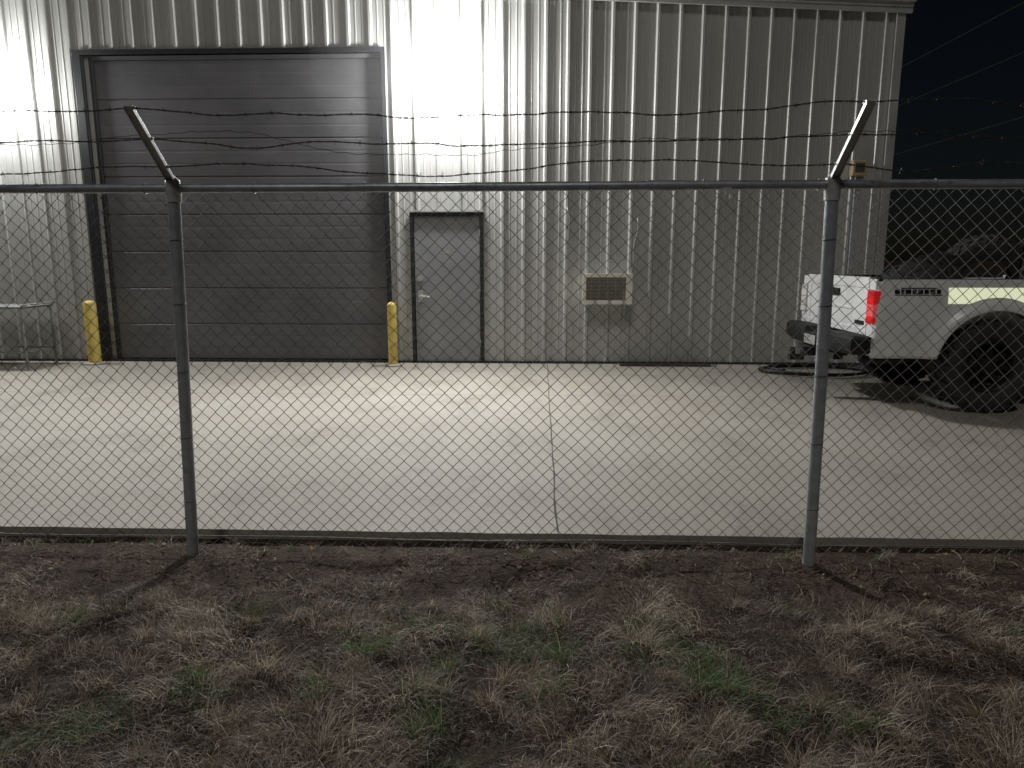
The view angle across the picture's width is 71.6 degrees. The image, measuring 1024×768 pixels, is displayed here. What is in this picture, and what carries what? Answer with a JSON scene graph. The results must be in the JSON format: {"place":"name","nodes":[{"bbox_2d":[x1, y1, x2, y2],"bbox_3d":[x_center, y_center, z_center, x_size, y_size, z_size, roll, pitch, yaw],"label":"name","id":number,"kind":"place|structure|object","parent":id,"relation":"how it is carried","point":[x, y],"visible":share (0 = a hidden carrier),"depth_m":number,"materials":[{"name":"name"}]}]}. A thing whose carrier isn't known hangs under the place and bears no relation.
{"place":"outdoors","nodes":[
{"label":"outdoors","id":0,"kind":"place"},
{"bbox_2d":[408,211,484,211],"bbox_3d":[-0.942,-2.471,10.175,1.098,0.017,0.040,0,10,2],"label":"entry door drip cap","id":1,"kind":"object","parent":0,"point":[446,211],"visible":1,"depth_m":10.16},
{"bbox_2d":[0,261,1023,767],"bbox_3d":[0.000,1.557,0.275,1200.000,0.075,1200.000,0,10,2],"label":"ground","id":2,"kind":"structure","parent":0,"point":[836,587],"depth_m":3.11,"materials":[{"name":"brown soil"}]},
{"bbox_2d":[0,302,1023,549],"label":"concrete yard","id":3,"kind":"structure","parent":2,"relation":"on","point":[514,520],"depth_m":5.59,"materials":[{"name":"grey concrete"}]},
{"bbox_2d":[0,301,57,368],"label":"steel work table","id":4,"kind":"object","parent":3,"relation":"on","point":[15,306],"visible":0.79,"depth_m":10.07,"materials":[{"name":"grey metal"}]},
{"bbox_2d":[83,300,106,364],"bbox_3d":[-6.142,-0.757,10.397,0.323,0.930,0.323,0,10,2],"label":"yellow bollard","id":5,"kind":"object","parent":3,"relation":"on","point":[91,329],"visible":0.88,"depth_m":10.34,"materials":[{"name":"metal"}]},
{"bbox_2d":[71,47,391,359],"bbox_3d":[-3.969,-2.521,10.350,4.425,4.400,0.170,0,10,2],"label":"garage door frame","id":6,"kind":"object","parent":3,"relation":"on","point":[84,125],"visible":0.85,"depth_m":10.16,"materials":[{"name":"grey metal"}]},
{"bbox_2d":[83,58,116,358],"bbox_3d":[-6.019,-2.482,10.421,0.074,4.300,0.025,0,10,2],"label":"garage jamb","id":7,"kind":"object","parent":6,"relation":"attached to","point":[96,172],"visible":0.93,"depth_m":10.38,"materials":[{"name":"black metal"}]},
{"bbox_2d":[84,53,379,60],"bbox_3d":[-3.940,-4.600,10.022,4.220,0.050,0.110,0,10,2],"label":"garage door header","id":8,"kind":"object","parent":6,"relation":"attached to","point":[230,57],"visible":0.64,"depth_m":9.97},
{"bbox_2d":[93,58,388,359],"bbox_3d":[-3.931,-2.474,10.375,4.240,4.259,0.025,0,10,2],"label":"garage door","id":9,"kind":"structure","parent":6,"relation":"in","point":[339,86],"depth_m":10.33,"materials":[{"name":"grey metal"}]},
{"bbox_2d":[385,302,400,366],"bbox_3d":[-1.716,-0.717,10.197,0.251,0.920,0.251,0,10,2],"label":"yellow bollard","id":10,"kind":"object","parent":3,"relation":"on","point":[392,336],"visible":0.8,"depth_m":10.15,"materials":[{"name":"metal"}]},
{"bbox_2d":[0,358,859,364],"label":"base channel","id":11,"kind":"object","parent":3,"relation":"on","point":[366,361],"visible":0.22,"depth_m":10.58,"materials":[{"name":"grey metal"}]},
{"bbox_2d":[0,0,896,362],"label":"front wall","id":12,"kind":"structure","parent":11,"relation":"on","point":[528,56],"depth_m":9.99,"materials":[{"name":"metal"}]},
{"bbox_2d":[3,78,885,340],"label":"panel screws","id":13,"kind":"object","parent":12,"relation":"attached to","point":[549,170],"visible":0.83,"depth_m":9.98,"materials":[{"name":"grey metal"}]},
{"bbox_2d":[409,212,483,362],"bbox_3d":[-0.940,-1.395,10.410,1.058,2.177,0.110,0,10,2],"label":"entry door frame","id":14,"kind":"object","parent":12,"relation":"attached to","point":[412,256],"visible":0.88,"depth_m":10.31,"materials":[{"name":"grey metal"}]},
{"bbox_2d":[414,216,480,360],"bbox_3d":[-0.940,-1.379,10.426,0.948,2.105,0.055,0,10,2],"label":"entry door","id":15,"kind":"structure","parent":14,"relation":"in","point":[442,272],"depth_m":10.39,"materials":[{"name":"paint"}]},
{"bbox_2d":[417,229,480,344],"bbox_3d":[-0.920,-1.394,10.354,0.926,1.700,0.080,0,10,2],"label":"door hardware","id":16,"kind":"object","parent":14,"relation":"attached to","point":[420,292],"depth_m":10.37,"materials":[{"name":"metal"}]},
{"bbox_2d":[567,207,638,272],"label":"wall cables","id":17,"kind":"object","parent":12,"relation":"attached to","point":[575,255],"depth_m":10.16,"materials":[{"name":"black rubber"}]},
{"bbox_2d":[582,273,632,322],"bbox_3d":[1.353,-1.222,10.177,0.700,0.722,0.270,0,10,2],"label":"window air conditioner","id":18,"kind":"object","parent":12,"relation":"attached to","point":[616,287],"depth_m":10.05,"materials":[{"name":"metal"}]},
{"bbox_2d":[595,0,914,13],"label":"rake trim","id":19,"kind":"structure","parent":12,"relation":"attached to","point":[888,6],"depth_m":9.49,"materials":[{"name":"grey metal"}]},
{"bbox_2d":[847,160,866,274],"bbox_3d":[4.784,-2.217,9.954,0.190,1.760,0.134,0,10,2],"label":"electrical box","id":20,"kind":"object","parent":12,"relation":"attached to","point":[856,171],"visible":0.95,"depth_m":9.78,"materials":[{"name":"metal"}]},
{"bbox_2d":[873,13,905,274],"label":"corner trim","id":21,"kind":"structure","parent":12,"relation":"attached to","point":[896,67],"depth_m":9.77,"materials":[{"name":"grey metal"}]},
{"bbox_2d":[80,0,916,292],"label":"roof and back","id":22,"kind":"structure","parent":3,"relation":"on","point":[258,54],"depth_m":13.76,"materials":[{"name":"metal"}]},
{"bbox_2d":[618,363,710,365],"bbox_3d":[2.208,-0.283,10.317,1.300,0.016,0.240,0,10,2],"label":"rubber mat","id":23,"kind":"object","parent":3,"relation":"on","point":[663,364],"visible":0.89,"depth_m":10.27,"materials":[{"name":"black rubber"}]},
{"bbox_2d":[758,363,869,376],"bbox_3d":[4.125,-0.190,9.615,1.508,0.080,0.917,0,10,2],"label":"black hose coil","id":24,"kind":"object","parent":3,"relation":"on","point":[768,368],"visible":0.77,"depth_m":9.67,"materials":[{"name":"rubber"}]},
{"bbox_2d":[786,234,1023,412],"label":"pickup truck","id":25,"kind":"object","parent":3,"relation":"on","point":[923,308],"visible":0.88,"depth_m":7.08,"materials":[{"name":"white paint"}]},
{"bbox_2d":[0,96,1023,565],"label":"chain link fence","id":26,"kind":"object","parent":2,"relation":"on","point":[832,186],"visible":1,"depth_m":3.61,"materials":[{"name":"metal"}]},
{"bbox_2d":[0,537,1023,766],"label":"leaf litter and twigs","id":27,"kind":"object","parent":2,"relation":"on","point":[511,590],"visible":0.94,"depth_m":3.62,"materials":[{"name":"brown plant"}]},
{"bbox_2d":[884,0,1023,260],"label":"sky","id":28,"kind":"structure","parent":0,"point":[932,24],"materials":[{"name":"black"}]},
{"bbox_2d":[894,2,1023,154],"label":"overhead power line","id":29,"kind":"object","parent":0,"point":[964,77],"visible":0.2,"depth_m":19.70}
]}

